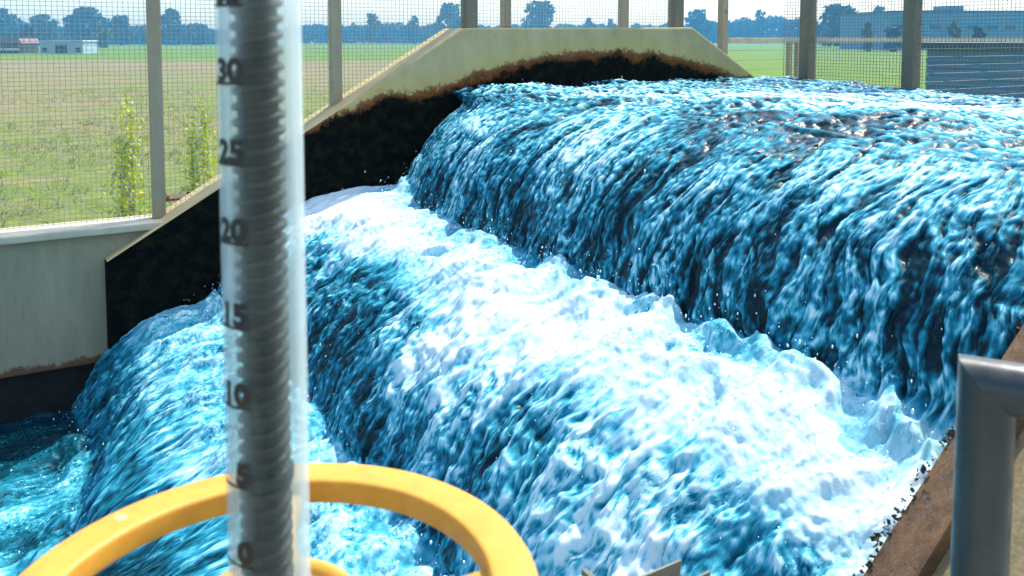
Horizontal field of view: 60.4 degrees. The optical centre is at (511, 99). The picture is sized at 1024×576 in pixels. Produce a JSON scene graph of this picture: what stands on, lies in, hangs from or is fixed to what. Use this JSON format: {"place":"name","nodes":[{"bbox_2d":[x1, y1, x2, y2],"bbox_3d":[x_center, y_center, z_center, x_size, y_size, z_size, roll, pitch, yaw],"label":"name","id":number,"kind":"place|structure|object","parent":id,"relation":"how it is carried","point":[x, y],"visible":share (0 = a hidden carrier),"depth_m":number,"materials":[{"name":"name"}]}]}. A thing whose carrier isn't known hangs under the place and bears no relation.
{"place":"outdoors","nodes":[
{"label":"outdoors","id":0,"kind":"place"},
{"bbox_2d":[0,38,39,52],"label":"barn","id":1,"kind":"structure","parent":0,"point":[25,45],"depth_m":205.51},
{"bbox_2d":[19,463,537,575],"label":"handwheel","id":2,"kind":"object","parent":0,"point":[487,539],"visible":0.88,"depth_m":0.80,"materials":[{"name":"yellow paint"}]},
{"bbox_2d":[215,0,254,569],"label":"scale numbers","id":3,"kind":"object","parent":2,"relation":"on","point":[238,241],"visible":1,"depth_m":0.64,"materials":[{"name":"black paint"}]},
{"bbox_2d":[228,0,294,575],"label":"spindle","id":4,"kind":"object","parent":2,"relation":"on","point":[265,451],"visible":0.92,"depth_m":0.65,"materials":[{"name":"metal"}]},
{"bbox_2d":[0,42,926,227],"bbox_3d":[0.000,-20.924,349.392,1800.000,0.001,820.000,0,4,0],"label":"ground","id":5,"kind":"structure","parent":0,"point":[755,55],"depth_m":53.14,"materials":[{"name":"green plant"}]},
{"bbox_2d":[0,7,26,37],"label":"tree","id":6,"kind":"object","parent":5,"relation":"on","point":[14,18],"visible":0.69,"depth_m":425.87,"materials":[{"name":"blue plant"}]},
{"bbox_2d":[19,24,41,40],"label":"tree","id":7,"kind":"object","parent":5,"relation":"on","point":[32,29],"visible":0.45,"depth_m":299.03,"materials":[{"name":"blue plant"}]},
{"bbox_2d":[29,13,60,44],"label":"tree","id":8,"kind":"object","parent":5,"relation":"on","point":[45,17],"visible":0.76,"depth_m":425.90,"materials":[{"name":"blue plant"}]},
{"bbox_2d":[40,40,97,52],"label":"shed","id":9,"kind":"structure","parent":5,"relation":"on","point":[52,47],"depth_m":204.65,"materials":[{"name":"grey metal"}]},
{"bbox_2d":[55,45,66,52],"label":"door","id":10,"kind":"structure","parent":9,"relation":"in","point":[61,47],"depth_m":204.59,"materials":[{"name":"metal"}]},
{"bbox_2d":[62,7,112,39],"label":"tree","id":11,"kind":"object","parent":5,"relation":"on","point":[79,24],"visible":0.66,"depth_m":423.95,"materials":[{"name":"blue plant"}]},
{"bbox_2d":[93,29,115,47],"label":"tree","id":12,"kind":"object","parent":5,"relation":"on","point":[98,38],"visible":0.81,"depth_m":328.60,"materials":[{"name":"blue plant"}]},
{"bbox_2d":[108,15,134,44],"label":"tree","id":13,"kind":"object","parent":5,"relation":"on","point":[118,23],"visible":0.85,"depth_m":446.75,"materials":[{"name":"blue plant"}]},
{"bbox_2d":[100,94,150,217],"bbox_3d":[-7.085,1.141,16.198,0.765,2.552,0.875,4,6,44],"label":"tall weed","id":14,"kind":"object","parent":5,"relation":"on","point":[127,203],"visible":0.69,"depth_m":16.13,"materials":[{"name":"green plant"}]},
{"bbox_2d":[160,8,187,44],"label":"tree","id":15,"kind":"object","parent":5,"relation":"on","point":[175,30],"visible":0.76,"depth_m":464.94,"materials":[{"name":"blue plant"}]},
{"bbox_2d":[179,94,217,191],"bbox_3d":[-5.847,1.129,16.552,0.930,2.484,0.860,0,4,0],"label":"tall weed","id":16,"kind":"object","parent":5,"relation":"on","point":[204,124],"visible":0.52,"depth_m":16.43,"materials":[{"name":"green plant"}]},
{"bbox_2d":[182,22,214,44],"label":"tree","id":17,"kind":"object","parent":5,"relation":"on","point":[195,34],"visible":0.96,"depth_m":475.43,"materials":[{"name":"blue plant"}]},
{"bbox_2d":[362,13,382,43],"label":"tree","id":18,"kind":"object","parent":5,"relation":"on","point":[369,15],"visible":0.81,"depth_m":556.34,"materials":[{"name":"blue plant"}]},
{"bbox_2d":[405,16,421,43],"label":"tree","id":19,"kind":"object","parent":5,"relation":"on","point":[415,37],"visible":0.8,"depth_m":556.69,"materials":[{"name":"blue plant"}]},
{"bbox_2d":[14,14,831,43],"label":"wood","id":20,"kind":"object","parent":5,"relation":"on","point":[740,28],"visible":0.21,"depth_m":634.06,"materials":[{"name":"green plant"}]},
{"bbox_2d":[434,3,460,29],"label":"tree","id":21,"kind":"object","parent":5,"relation":"on","point":[445,16],"visible":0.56,"depth_m":554.80,"materials":[{"name":"blue plant"}]},
{"bbox_2d":[521,0,554,27],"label":"tree","id":22,"kind":"object","parent":5,"relation":"on","point":[535,9],"visible":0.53,"depth_m":553.60,"materials":[{"name":"blue plant"}]},
{"bbox_2d":[583,17,597,27],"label":"tree","id":23,"kind":"object","parent":5,"relation":"on","point":[588,24],"visible":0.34,"depth_m":596.28,"materials":[{"name":"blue plant"}]},
{"bbox_2d":[606,19,617,27],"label":"tree","id":24,"kind":"object","parent":5,"relation":"on","point":[610,22],"visible":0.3,"depth_m":597.03,"materials":[{"name":"blue plant"}]},
{"bbox_2d":[684,9,714,37],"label":"tree","id":25,"kind":"object","parent":5,"relation":"on","point":[698,20],"visible":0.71,"depth_m":552.50,"materials":[{"name":"blue plant"}]},
{"bbox_2d":[750,9,768,43],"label":"tree","id":26,"kind":"object","parent":5,"relation":"on","point":[762,21],"visible":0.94,"depth_m":597.00,"materials":[{"name":"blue plant"}]},
{"bbox_2d":[816,3,857,45],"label":"tree","id":27,"kind":"object","parent":5,"relation":"on","point":[834,32],"visible":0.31,"depth_m":396.29,"materials":[{"name":"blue plant"}]},
{"bbox_2d":[860,21,874,50],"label":"tree","id":28,"kind":"object","parent":5,"relation":"on","point":[870,31],"visible":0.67,"depth_m":228.85,"materials":[{"name":"blue plant"}]},
{"bbox_2d":[873,5,885,11],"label":"tree","id":29,"kind":"object","parent":5,"relation":"on","point":[876,10],"visible":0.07,"depth_m":515.97,"materials":[{"name":"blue plant"}]},
{"bbox_2d":[884,26,901,51],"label":"tree","id":30,"kind":"object","parent":5,"relation":"on","point":[893,35],"visible":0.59,"depth_m":228.70,"materials":[{"name":"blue plant"}]},
{"bbox_2d":[839,6,1023,49],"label":"hall","id":31,"kind":"structure","parent":5,"relation":"on","point":[848,32],"depth_m":259.23,"materials":[{"name":"blue metal"}]},
{"bbox_2d":[930,25,940,28],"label":"window","id":32,"kind":"structure","parent":31,"relation":"in","point":[931,26],"depth_m":259.07,"materials":[{"name":"blue glass"}]},
{"bbox_2d":[986,25,996,28],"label":"window","id":33,"kind":"structure","parent":31,"relation":"in","point":[987,26],"depth_m":259.07,"materials":[{"name":"blue glass"}]},
{"bbox_2d":[1005,25,1015,28],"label":"window","id":34,"kind":"structure","parent":31,"relation":"in","point":[1008,26],"depth_m":259.07,"materials":[{"name":"blue glass"}]},
{"bbox_2d":[946,21,961,37],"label":"tree","id":35,"kind":"object","parent":5,"relation":"on","point":[957,34],"visible":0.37,"depth_m":179.09,"materials":[{"name":"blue plant"}]},
{"bbox_2d":[921,42,1023,98],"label":"clad building","id":36,"kind":"structure","parent":5,"relation":"on","point":[981,56],"depth_m":16.70,"materials":[{"name":"blue metal"}]},
{"bbox_2d":[971,26,985,37],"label":"tree","id":37,"kind":"object","parent":5,"relation":"on","point":[979,30],"visible":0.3,"depth_m":178.84,"materials":[{"name":"blue plant"}]},
{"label":"deck","id":38,"kind":"structure","parent":5,"relation":"on","visible":0},
{"bbox_2d":[0,214,162,423],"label":"side wall","id":39,"kind":"structure","parent":38,"relation":"on","point":[53,333],"depth_m":4.10,"materials":[{"name":"grey concrete"}]},
{"bbox_2d":[105,28,755,348],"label":"channel wall","id":40,"kind":"structure","parent":38,"relation":"on","point":[378,126],"depth_m":4.79,"materials":[{"name":"concrete"}]},
{"bbox_2d":[0,0,683,229],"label":"fence","id":41,"kind":"object","parent":40,"relation":"on","point":[160,197],"visible":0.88,"depth_m":4.35,"materials":[{"name":"metal"}]},
{"bbox_2d":[500,0,728,54],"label":"fence","id":42,"kind":"object","parent":38,"relation":"on","point":[722,38],"depth_m":7.93,"materials":[{"name":"metal"}]},
{"bbox_2d":[728,38,1023,94],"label":"railing","id":43,"kind":"object","parent":38,"relation":"on","point":[760,40],"visible":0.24,"depth_m":8.69,"materials":[{"name":"metal"}]},
{"bbox_2d":[783,0,1023,97],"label":"fence","id":44,"kind":"object","parent":38,"relation":"on","point":[911,38],"visible":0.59,"depth_m":5.26,"materials":[{"name":"metal"}]},
{"bbox_2d":[852,319,1023,575],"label":"channel wall","id":45,"kind":"structure","parent":38,"relation":"on","point":[917,542],"depth_m":1.53,"materials":[{"name":"concrete"}]},
{"bbox_2d":[582,559,710,575],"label":"steel bracket","id":46,"kind":"object","parent":45,"relation":"attached to","point":[673,568],"visible":1,"depth_m":1.33,"materials":[{"name":"grey metal"}]},
{"bbox_2d":[950,354,1023,575],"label":"handrail","id":47,"kind":"object","parent":45,"relation":"attached to","point":[990,402],"visible":1,"depth_m":0.88,"materials":[{"name":"metal"}]},
{"bbox_2d":[0,76,1023,575],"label":"water","id":48,"kind":"structure","parent":0,"point":[918,286],"depth_m":2.46,"materials":[{"name":"blue liquid"}]},
{"bbox_2d":[10,79,1021,565],"bbox_3d":[0.212,0.779,3.339,4.261,1.602,3.368,-2,5,-30],"label":"spray","id":49,"kind":"object","parent":48,"relation":"on","point":[570,325],"visible":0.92,"depth_m":2.54,"materials":[{"name":"white liquid"}]},
{"bbox_2d":[0,0,1023,41],"label":"sky","id":50,"kind":"structure","parent":0,"point":[737,9],"materials":[{"name":"white"}]}
]}

